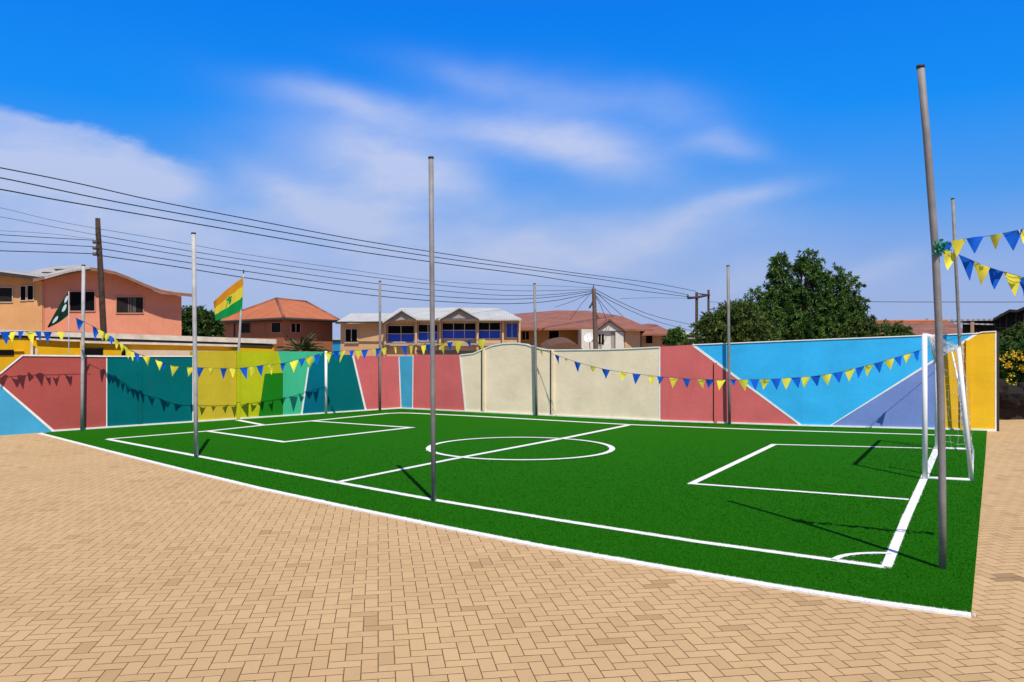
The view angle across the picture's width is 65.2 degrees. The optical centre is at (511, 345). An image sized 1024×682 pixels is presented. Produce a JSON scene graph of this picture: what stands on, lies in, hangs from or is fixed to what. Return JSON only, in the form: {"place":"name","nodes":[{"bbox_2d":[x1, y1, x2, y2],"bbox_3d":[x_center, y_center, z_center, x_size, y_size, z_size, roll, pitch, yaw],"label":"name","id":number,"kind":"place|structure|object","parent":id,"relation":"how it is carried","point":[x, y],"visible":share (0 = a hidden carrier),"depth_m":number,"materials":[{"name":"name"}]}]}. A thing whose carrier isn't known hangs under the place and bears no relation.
{"place":"outdoors","nodes":[
{"label":"outdoors","id":0,"kind":"place"},
{"bbox_2d":[0,331,63,343],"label":"bunting","id":1,"kind":"object","parent":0,"point":[6,336],"visible":1,"depth_m":17.10,"materials":[{"name":"yellow fabric"}]},
{"bbox_2d":[0,265,191,335],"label":"house","id":2,"kind":"structure","parent":0,"point":[31,300],"depth_m":36.60,"materials":[{"name":"paint"}]},
{"bbox_2d":[0,287,12,302],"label":"window","id":3,"kind":"structure","parent":2,"relation":"in","point":[6,293],"depth_m":34.98,"materials":[{"name":"black glass"}]},
{"bbox_2d":[20,285,26,300],"bbox_3d":[-21.515,-2.309,35.209,0.251,0.692,0.060,0,0,-22],"label":"window","id":4,"kind":"structure","parent":2,"relation":"in","point":[23,288],"depth_m":35.22,"materials":[{"name":"black glass"}]},
{"bbox_2d":[27,285,33,300],"bbox_3d":[-21.258,-2.338,35.311,0.272,0.695,0.060,0,0,-22],"label":"window","id":5,"kind":"structure","parent":2,"relation":"in","point":[30,288],"depth_m":35.32,"materials":[{"name":"black glass"}]},
{"bbox_2d":[69,291,94,311],"bbox_3d":[-19.561,-2.028,36.418,1.049,0.968,0.060,0,0,-32],"label":"window","id":6,"kind":"structure","parent":2,"relation":"in","point":[74,296],"depth_m":36.37,"materials":[{"name":"black glass"}]},
{"bbox_2d":[116,296,143,313],"bbox_3d":[-17.901,-1.911,37.467,1.195,0.833,0.060,0,0,-32],"label":"window","id":7,"kind":"structure","parent":2,"relation":"in","point":[124,304],"depth_m":37.47,"materials":[{"name":"black glass"}]},
{"bbox_2d":[76,318,324,378],"bbox_3d":[-7.385,0.116,19.823,6.253,1.474,0.143,0,0,-44],"label":"bunting","id":8,"kind":"object","parent":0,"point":[293,364],"visible":1,"depth_m":19.44,"materials":[{"name":"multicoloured fabric"}]},
{"bbox_2d":[220,297,339,351],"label":"house","id":9,"kind":"structure","parent":0,"point":[277,318],"depth_m":52.83,"materials":[{"name":"orange tile"}]},
{"bbox_2d":[241,323,250,332],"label":"window","id":10,"kind":"structure","parent":9,"relation":"in","point":[245,327],"depth_m":53.64,"materials":[{"name":"glass"}]},
{"bbox_2d":[271,322,281,332],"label":"window","id":11,"kind":"structure","parent":9,"relation":"in","point":[276,327],"depth_m":50.31,"materials":[{"name":"black glass"}]},
{"bbox_2d":[290,323,300,332],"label":"window","id":12,"kind":"structure","parent":9,"relation":"in","point":[294,327],"depth_m":50.79,"materials":[{"name":"black glass"}]},
{"bbox_2d":[332,338,339,354],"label":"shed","id":13,"kind":"structure","parent":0,"point":[335,344],"depth_m":66.00,"materials":[{"name":"blue paint"}]},
{"bbox_2d":[335,307,520,355],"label":"house","id":14,"kind":"structure","parent":0,"point":[400,327],"depth_m":47.99,"materials":[{"name":"beige paint"}]},
{"bbox_2d":[344,329,358,342],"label":"window","id":15,"kind":"structure","parent":14,"relation":"in","point":[351,335],"depth_m":49.70,"materials":[{"name":"black glass"}]},
{"bbox_2d":[387,325,414,342],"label":"window","id":16,"kind":"structure","parent":14,"relation":"in","point":[395,333],"depth_m":47.99,"materials":[{"name":"blue glass"}]},
{"bbox_2d":[418,324,437,341],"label":"window","id":17,"kind":"structure","parent":14,"relation":"in","point":[423,329],"depth_m":47.99,"materials":[{"name":"blue glass"}]},
{"bbox_2d":[442,322,475,338],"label":"window","id":18,"kind":"structure","parent":14,"relation":"in","point":[450,330],"depth_m":47.99,"materials":[{"name":"blue glass"}]},
{"bbox_2d":[479,322,500,338],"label":"window","id":19,"kind":"structure","parent":14,"relation":"in","point":[487,330],"depth_m":47.99,"materials":[{"name":"blue glass"}]},
{"bbox_2d":[506,323,517,337],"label":"window","id":20,"kind":"structure","parent":14,"relation":"in","point":[511,328],"depth_m":47.99,"materials":[{"name":"blue glass"}]},
{"bbox_2d":[0,420,1023,681],"bbox_3d":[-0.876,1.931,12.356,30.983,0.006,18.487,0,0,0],"label":"paving","id":21,"kind":"structure","parent":0,"point":[32,452],"depth_m":5.99,"materials":[{"name":"brick"}]},
{"bbox_2d":[68,291,68,354],"bbox_3d":[-10.751,0.304,19.409,0.023,3.252,0.020,0,0,0],"label":"flagpole","id":22,"kind":"object","parent":21,"relation":"on","point":[68,322],"visible":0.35,"depth_m":19.40,"materials":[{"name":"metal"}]},
{"bbox_2d":[48,293,67,327],"bbox_3d":[-11.052,-0.874,19.403,0.561,0.871,0.113,0,0,10],"label":"dark flag","id":23,"kind":"object","parent":22,"relation":"attached to","point":[61,313],"visible":1,"depth_m":19.41,"materials":[{"name":"green fabric"}]},
{"bbox_2d":[275,332,332,352],"bbox_3d":[-6.042,0.753,22.980,1.842,2.355,1.458,0,0,-36],"label":"palm","id":24,"kind":"object","parent":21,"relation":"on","point":[305,344],"visible":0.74,"depth_m":22.87,"materials":[{"name":"green plant"}]},
{"bbox_2d":[38,433,970,617],"bbox_3d":[-3.716,1.929,11.417,18.063,0.026,0.637,0,0,41],"label":"boundary line","id":25,"kind":"object","parent":21,"relation":"on","point":[763,584],"visible":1,"depth_m":7.34,"materials":[{"name":"white paint"}]},
{"bbox_2d":[44,409,986,611],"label":"artificial turf","id":26,"kind":"structure","parent":21,"relation":"on","point":[451,425],"depth_m":12.12,"materials":[{"name":"green plastic"}]},
{"bbox_2d":[80,265,85,429],"bbox_3d":[-9.744,0.045,18.163,0.113,3.770,0.085,0,0,0],"label":"steel pole","id":27,"kind":"object","parent":26,"relation":"on","point":[82,349],"visible":0.93,"depth_m":18.13,"materials":[{"name":"grey metal"}]},
{"bbox_2d":[191,232,197,457],"bbox_3d":[-5.463,-0.015,13.776,0.122,3.870,0.081,0,0,0],"label":"steel pole","id":28,"kind":"object","parent":26,"relation":"on","point":[194,332],"visible":1,"depth_m":13.75,"materials":[{"name":"grey metal"}]},
{"bbox_2d":[109,420,319,438],"bbox_3d":[-6.561,1.914,18.454,0.330,0.001,5.358,0,0,39],"label":"goal line","id":29,"kind":"object","parent":26,"relation":"on","point":[215,430],"visible":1,"depth_m":18.28,"materials":[{"name":"white paint"}]},
{"bbox_2d":[236,420,264,424],"bbox_3d":[-6.529,1.910,19.943,0.150,0.001,1.673,0,0,-40],"label":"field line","id":30,"kind":"object","parent":26,"relation":"on","point":[250,422],"visible":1,"depth_m":19.91,"materials":[{"name":"white paint"}]},
{"bbox_2d":[206,421,414,441],"bbox_3d":[-4.693,1.912,18.291,3.304,0.001,3.702,0,0,38],"label":"penalty box","id":31,"kind":"object","parent":26,"relation":"on","point":[315,438],"visible":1,"depth_m":17.43,"materials":[{"name":"white paint"}]},
{"bbox_2d":[379,281,380,409],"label":"steel pole","id":32,"kind":"object","parent":26,"relation":"on","point":[380,345],"visible":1,"depth_m":23.82,"materials":[{"name":"grey metal"}]},
{"bbox_2d":[428,156,435,500],"bbox_3d":[-0.988,-0.210,9.910,0.098,4.261,0.069,0,0,0],"label":"steel pole","id":33,"kind":"object","parent":26,"relation":"on","point":[432,327],"visible":1,"depth_m":9.88,"materials":[{"name":"grey metal"}]},
{"bbox_2d":[336,425,629,481],"bbox_3d":[0.188,1.912,15.260,0.189,0.001,9.636,0,0,33],"label":"halfway line","id":34,"kind":"object","parent":26,"relation":"on","point":[479,454],"visible":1,"depth_m":14.20,"materials":[{"name":"white paint"}]},
{"bbox_2d":[105,439,883,567],"bbox_3d":[-2.644,1.916,11.552,14.940,0.001,0.441,0,0,39],"label":"touchline","id":35,"kind":"object","parent":26,"relation":"on","point":[638,532],"visible":1,"depth_m":9.08,"materials":[{"name":"white paint"}]},
{"bbox_2d":[426,437,614,459],"bbox_3d":[0.159,1.908,15.044,3.536,0.001,3.400,0,0,0],"label":"circle","id":36,"kind":"object","parent":26,"relation":"on","point":[611,448],"visible":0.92,"depth_m":14.50,"materials":[{"name":"white paint"}]},
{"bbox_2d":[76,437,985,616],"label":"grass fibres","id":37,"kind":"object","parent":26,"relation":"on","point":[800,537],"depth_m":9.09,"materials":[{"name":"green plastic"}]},
{"bbox_2d":[533,283,537,415],"bbox_3d":[0.644,0.107,21.991,0.130,3.647,0.081,0,0,0],"label":"steel pole","id":38,"kind":"object","parent":26,"relation":"on","point":[535,349],"visible":0.95,"depth_m":21.96,"materials":[{"name":"grey metal"}]},
{"bbox_2d":[322,413,961,435],"bbox_3d":[2.599,1.912,20.069,15.033,0.001,2.691,0,0,14],"label":"touchline","id":39,"kind":"object","parent":26,"relation":"on","point":[631,424],"visible":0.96,"depth_m":19.42,"materials":[{"name":"white paint"}]},
{"bbox_2d":[726,265,730,423],"bbox_3d":[5.310,-0.021,19.608,0.111,3.904,0.081,0,0,0],"label":"steel pole","id":40,"kind":"object","parent":26,"relation":"on","point":[728,343],"visible":1,"depth_m":19.58,"materials":[{"name":"grey metal"}]},
{"bbox_2d":[687,444,934,499],"bbox_3d":[5.173,1.912,13.018,2.795,0.001,6.117,0,0,30],"label":"penalty box","id":41,"kind":"object","parent":26,"relation":"on","point":[696,481],"visible":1,"depth_m":11.79,"materials":[{"name":"white paint"}]},
{"bbox_2d":[831,552,891,559],"bbox_3d":[3.165,1.908,7.303,0.674,0.001,0.148,0,0,-20],"label":"corner arc","id":42,"kind":"object","parent":26,"relation":"on","point":[837,557],"visible":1,"depth_m":7.35,"materials":[{"name":"white paint"}]},
{"bbox_2d":[881,446,937,566],"bbox_3d":[5.926,1.914,11.511,0.110,0.001,10.597,0,0,30],"label":"goal line","id":43,"kind":"object","parent":26,"relation":"on","point":[894,544],"visible":0.73,"depth_m":8.91,"materials":[{"name":"white paint"}]},
{"bbox_2d":[916,64,946,568],"bbox_3d":[3.618,-0.251,6.903,0.254,4.341,0.069,0,0,0],"label":"steel pole","id":44,"kind":"object","parent":26,"relation":"on","point":[936,275],"visible":1,"depth_m":6.88,"materials":[{"name":"grey metal"}]},
{"bbox_2d":[932,239,951,256],"bbox_3d":[3.684,-0.834,6.863,0.166,0.176,0.134,0,0,0],"label":"netting knot","id":45,"kind":"object","parent":44,"relation":"attached to","point":[940,248],"visible":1,"depth_m":6.86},
{"bbox_2d":[941,229,1023,256],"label":"bunting","id":46,"kind":"object","parent":44,"relation":"hanging from","point":[1012,238],"visible":1,"depth_m":6.69,"materials":[{"name":"blue fabric"}]},
{"bbox_2d":[942,250,1023,295],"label":"bunting","id":47,"kind":"object","parent":44,"relation":"hanging from","point":[1013,280],"visible":1,"depth_m":6.80,"materials":[{"name":"yellow fabric"}]},
{"bbox_2d":[922,333,973,481],"bbox_3d":[7.189,0.884,13.086,0.651,2.137,4.069,0,0,30],"label":"football goal","id":48,"kind":"object","parent":26,"relation":"on","point":[961,387],"visible":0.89,"depth_m":11.48,"materials":[{"name":"white paint"}]},
{"bbox_2d":[951,198,963,429],"bbox_3d":[10.022,-0.692,17.966,0.328,5.247,0.081,0,0,0],"label":"steel pole","id":49,"kind":"object","parent":26,"relation":"on","point":[956,274],"visible":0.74,"depth_m":17.94,"materials":[{"name":"grey metal"}]},
{"bbox_2d":[538,336,959,389],"bbox_3d":[5.117,0.412,19.380,10.257,1.281,1.263,0,0,23],"label":"bunting","id":50,"kind":"object","parent":49,"relation":"hanging from","point":[826,377],"visible":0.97,"depth_m":18.31,"materials":[{"name":"multicoloured fabric"}]},
{"bbox_2d":[0,0,1023,341],"label":"sky","id":51,"kind":"structure","parent":0,"point":[675,143],"materials":[{"name":"blue"}]},
{"bbox_2d":[584,332,592,346],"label":"satellite dish","id":52,"kind":"object","parent":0,"point":[588,337],"visible":0.9,"depth_m":53.01,"materials":[{"name":"white paint"}]},
{"bbox_2d":[640,324,668,346],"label":"house","id":53,"kind":"structure","parent":0,"point":[655,336],"depth_m":66.00,"materials":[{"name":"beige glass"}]},
{"bbox_2d":[645,335,652,343],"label":"window","id":54,"kind":"structure","parent":53,"relation":"in","point":[648,339],"depth_m":65.98,"materials":[{"name":"black glass"}]},
{"bbox_2d":[673,325,698,345],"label":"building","id":55,"kind":"structure","parent":0,"point":[688,335],"depth_m":84.95,"materials":[{"name":"white glass"}]},
{"bbox_2d":[875,318,961,334],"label":"house","id":56,"kind":"structure","parent":0,"point":[921,327],"depth_m":48.18,"materials":[{"name":"ceramic"}]},
{"bbox_2d":[999,404,1023,419],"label":"planted bank","id":57,"kind":"structure","parent":0,"point":[1012,413],"depth_m":20.89,"materials":[{"name":"soil"}]},
{"bbox_2d":[999,378,1008,397],"bbox_3d":[12.399,1.113,20.743,0.822,0.646,0.625,0,0,0],"label":"rock","id":58,"kind":"object","parent":57,"relation":"on","point":[1003,386],"visible":0.18,"depth_m":20.51,"materials":[{"name":"grey stone"}]},
{"bbox_2d":[999,338,1013,383],"bbox_3d":[12.963,0.868,21.200,0.743,2.137,0.639,0,0,0],"label":"shrub","id":59,"kind":"object","parent":57,"relation":"on","point":[1001,372],"visible":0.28,"depth_m":21.10,"materials":[{"name":"green plant"}]},
{"bbox_2d":[999,337,1023,384],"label":"flowering shrub","id":60,"kind":"object","parent":57,"relation":"on","point":[1014,368],"visible":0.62,"depth_m":21.10,"materials":[{"name":"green plant"}]},
{"bbox_2d":[999,384,1023,408],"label":"rock","id":61,"kind":"object","parent":57,"relation":"on","point":[1013,396],"visible":0.72,"depth_m":20.57,"materials":[{"name":"grey stone"}]},
{"bbox_2d":[999,321,1023,343],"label":"bush","id":62,"kind":"object","parent":57,"relation":"on","point":[1016,332],"visible":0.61,"depth_m":25.91,"materials":[{"name":"green plant"}]},
{"bbox_2d":[1015,382,1023,389],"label":"rock","id":63,"kind":"object","parent":57,"relation":"on","point":[1020,384],"visible":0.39,"depth_m":20.74,"materials":[{"name":"grey stone"}]},
{"label":"ground","id":64,"kind":"structure","parent":0,"visible":0},
{"bbox_2d":[92,218,106,332],"bbox_3d":[-13.885,-1.188,26.982,0.482,6.235,0.236,0,0,-13],"label":"utility pole","id":65,"kind":"object","parent":64,"relation":"on","point":[101,287],"visible":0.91,"depth_m":26.93,"materials":[{"name":"brown wood"}]},
{"bbox_2d":[0,234,86,239],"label":"overhead wire","id":66,"kind":"object","parent":65,"relation":"attached to","point":[45,237],"visible":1,"depth_m":25.20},
{"bbox_2d":[0,250,91,253],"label":"overhead wire","id":67,"kind":"object","parent":65,"relation":"attached to","point":[45,252],"visible":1,"depth_m":25.27,"materials":[{"name":"black metal"}]},
{"bbox_2d":[0,241,92,246],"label":"overhead wire","id":68,"kind":"object","parent":65,"relation":"attached to","point":[48,244],"visible":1,"depth_m":25.34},
{"bbox_2d":[2,208,91,227],"bbox_3d":[-15.261,-4.049,23.500,0.011,0.213,7.460,0,0,20],"label":"overhead wire","id":69,"kind":"object","parent":65,"relation":"attached to","point":[48,219],"visible":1,"depth_m":25.33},
{"bbox_2d":[3,217,94,234],"bbox_3d":[-15.261,-3.783,23.500,0.013,0.121,7.460,0,0,20],"label":"overhead wire","id":70,"kind":"object","parent":65,"relation":"attached to","point":[46,225],"visible":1,"depth_m":25.15,"materials":[{"name":"black metal"}]},
{"bbox_2d":[102,229,590,287],"bbox_3d":[-4.736,-3.450,35.499,25.080,1.012,0.014,0,0,-43],"label":"overhead wire","id":71,"kind":"object","parent":65,"relation":"attached to","point":[334,267],"visible":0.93,"depth_m":32.69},
{"bbox_2d":[103,255,590,303],"bbox_3d":[-4.735,-2.543,35.499,25.084,1.055,0.031,0,0,-43],"label":"overhead wire","id":72,"kind":"object","parent":65,"relation":"attached to","point":[334,290],"visible":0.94,"depth_m":32.83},
{"bbox_2d":[102,248,592,299],"bbox_3d":[-4.735,-2.773,35.499,25.083,1.064,0.027,0,0,-43],"label":"overhead wire","id":73,"kind":"object","parent":65,"relation":"attached to","point":[321,282],"visible":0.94,"depth_m":32.31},
{"bbox_2d":[104,242,592,295],"bbox_3d":[-4.736,-3.003,35.499,25.082,1.073,0.024,0,0,-43],"label":"overhead wire","id":74,"kind":"object","parent":65,"relation":"attached to","point":[331,277],"visible":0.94,"depth_m":32.74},
{"bbox_2d":[0,329,275,371],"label":"outbuilding","id":75,"kind":"structure","parent":64,"relation":"on","point":[141,344],"depth_m":21.97,"materials":[{"name":"yellow concrete"}]},
{"bbox_2d":[0,350,13,354],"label":"window","id":76,"kind":"structure","parent":75,"relation":"in","point":[2,352],"depth_m":20.62,"materials":[{"name":"black glass"}]},
{"bbox_2d":[85,348,102,354],"bbox_3d":[-11.337,0.156,21.670,0.457,0.178,0.050,0,0,-31],"label":"window","id":77,"kind":"structure","parent":75,"relation":"in","point":[88,351],"depth_m":21.65,"materials":[{"name":"black glass"}]},
{"bbox_2d":[0,351,365,434],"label":"painted wall","id":78,"kind":"structure","parent":64,"relation":"on","point":[39,393],"depth_m":19.63,"materials":[{"name":"multicoloured paint"}]},
{"bbox_2d":[181,304,226,336],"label":"tree","id":79,"kind":"object","parent":64,"relation":"on","point":[208,325],"visible":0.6,"depth_m":49.40,"materials":[{"name":"green plant"}]},
{"bbox_2d":[237,270,243,350],"bbox_3d":[-7.411,-0.074,21.865,0.194,4.009,0.070,0,0,0],"label":"flagpole","id":80,"kind":"object","parent":64,"relation":"on","point":[239,333],"visible":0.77,"depth_m":21.84,"materials":[{"name":"metal"}]},
{"bbox_2d":[214,278,242,320],"bbox_3d":[-7.755,-1.278,21.824,0.828,1.184,0.145,0,0,8],"label":"striped flag","id":81,"kind":"object","parent":80,"relation":"attached to","point":[228,302],"visible":1,"depth_m":21.84,"materials":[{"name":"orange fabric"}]},
{"bbox_2d":[416,350,477,354],"bbox_3d":[-2.007,0.440,31.200,3.114,0.545,3.000,0,0,0],"label":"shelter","id":82,"kind":"object","parent":64,"relation":"on","point":[446,352],"visible":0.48,"depth_m":30.00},
{"bbox_2d":[540,337,581,348],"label":"thatch roof","id":83,"kind":"structure","parent":64,"relation":"on","point":[560,343],"depth_m":31.29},
{"bbox_2d":[514,310,652,348],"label":"house","id":84,"kind":"structure","parent":64,"relation":"on","point":[615,331],"depth_m":57.71,"materials":[{"name":"red tile"}]},
{"bbox_2d":[521,331,528,339],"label":"window","id":85,"kind":"structure","parent":84,"relation":"in","point":[524,334],"depth_m":57.24,"materials":[{"name":"black glass"}]},
{"bbox_2d":[548,330,559,339],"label":"window","id":86,"kind":"structure","parent":84,"relation":"in","point":[551,333],"depth_m":57.85,"materials":[{"name":"black glass"}]},
{"bbox_2d":[598,334,603,344],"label":"window","id":87,"kind":"structure","parent":84,"relation":"in","point":[600,336],"depth_m":53.99,"materials":[{"name":"black glass"}]},
{"bbox_2d":[589,285,598,348],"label":"utility pole","id":88,"kind":"object","parent":64,"relation":"on","point":[595,330],"visible":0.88,"depth_m":43.90,"materials":[{"name":"brown wood"}]},
{"bbox_2d":[101,235,591,290],"bbox_3d":[-4.736,-3.228,35.499,25.081,1.025,0.022,0,0,-43],"label":"overhead wire","id":89,"kind":"object","parent":88,"relation":"attached to","point":[323,270],"visible":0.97,"depth_m":32.48,"materials":[{"name":"black metal"}]},
{"bbox_2d":[662,326,688,345],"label":"tree","id":90,"kind":"object","parent":64,"relation":"on","point":[673,336],"visible":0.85,"depth_m":49.78,"materials":[{"name":"green plant"}]},
{"bbox_2d":[354,331,998,430],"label":"painted wall","id":91,"kind":"structure","parent":64,"relation":"on","point":[498,378],"depth_m":19.92,"materials":[{"name":"paint"}]},
{"bbox_2d":[325,339,484,362],"bbox_3d":[-2.910,0.151,21.996,4.464,0.656,1.315,0,0,3],"label":"bunting","id":92,"kind":"object","parent":91,"relation":"hanging from","point":[404,348],"visible":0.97,"depth_m":21.90,"materials":[{"name":"yellow fabric"}]},
{"bbox_2d":[675,338,711,345],"bbox_3d":[9.205,0.739,40.027,2.227,2.392,1.710,0,0,0],"label":"bush","id":93,"kind":"object","parent":64,"relation":"on","point":[686,342],"visible":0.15,"depth_m":39.73,"materials":[{"name":"green plant"}]},
{"bbox_2d":[687,290,709,338],"bbox_3d":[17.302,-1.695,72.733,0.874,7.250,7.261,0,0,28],"label":"utility pole","id":94,"kind":"object","parent":64,"relation":"on","point":[696,296],"visible":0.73,"depth_m":69.96,"materials":[{"name":"brown wood"}]},
{"bbox_2d":[0,189,687,296],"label":"overhead wire","id":95,"kind":"object","parent":94,"relation":"attached to","point":[290,240],"visible":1,"depth_m":35.83,"materials":[{"name":"black metal"}]},
{"bbox_2d":[0,177,687,294],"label":"overhead wire","id":96,"kind":"object","parent":94,"relation":"attached to","point":[292,233],"visible":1,"depth_m":36.00,"materials":[{"name":"black metal"}]},
{"bbox_2d":[0,167,693,290],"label":"overhead wire","id":97,"kind":"object","parent":94,"relation":"attached to","point":[296,228],"visible":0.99,"depth_m":36.03,"materials":[{"name":"black metal"}]},
{"bbox_2d":[597,290,689,324],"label":"overhead wire","id":98,"kind":"object","parent":94,"relation":"attached to","point":[639,310],"visible":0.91,"depth_m":52.01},
{"bbox_2d":[596,292,691,330],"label":"overhead wire","id":99,"kind":"object","parent":94,"relation":"attached to","point":[636,313],"visible":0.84,"depth_m":50.69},
{"bbox_2d":[688,298,781,343],"bbox_3d":[9.157,-0.025,32.942,3.899,3.930,2.396,0,0,0],"label":"tree","id":100,"kind":"object","parent":64,"relation":"on","point":[746,320],"visible":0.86,"depth_m":32.62,"materials":[{"name":"green plant"}]},
{"bbox_2d":[743,248,871,340],"bbox_3d":[13.176,-1.247,36.354,6.125,6.378,3.959,0,0,0],"label":"tree","id":101,"kind":"object","parent":64,"relation":"on","point":[799,310],"visible":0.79,"depth_m":35.65,"materials":[{"name":"green plant"}]},
{"bbox_2d":[832,314,880,337],"bbox_3d":[14.649,0.289,34.101,1.934,3.291,1.650,0,0,0],"label":"bush","id":102,"kind":"object","parent":64,"relation":"on","point":[857,327],"visible":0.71,"depth_m":33.79,"materials":[{"name":"green plant"}]},
{"bbox_2d":[864,319,916,336],"bbox_3d":[14.687,0.423,31.047,1.861,3.022,1.448,0,0,0],"label":"bush","id":103,"kind":"object","parent":64,"relation":"on","point":[895,329],"visible":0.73,"depth_m":30.82,"materials":[{"name":"green plant"}]},
{"bbox_2d":[946,307,1023,346],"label":"shack","id":104,"kind":"structure","parent":64,"relation":"on","point":[1005,320],"depth_m":31.64,"materials":[{"name":"black metal"}]}
]}

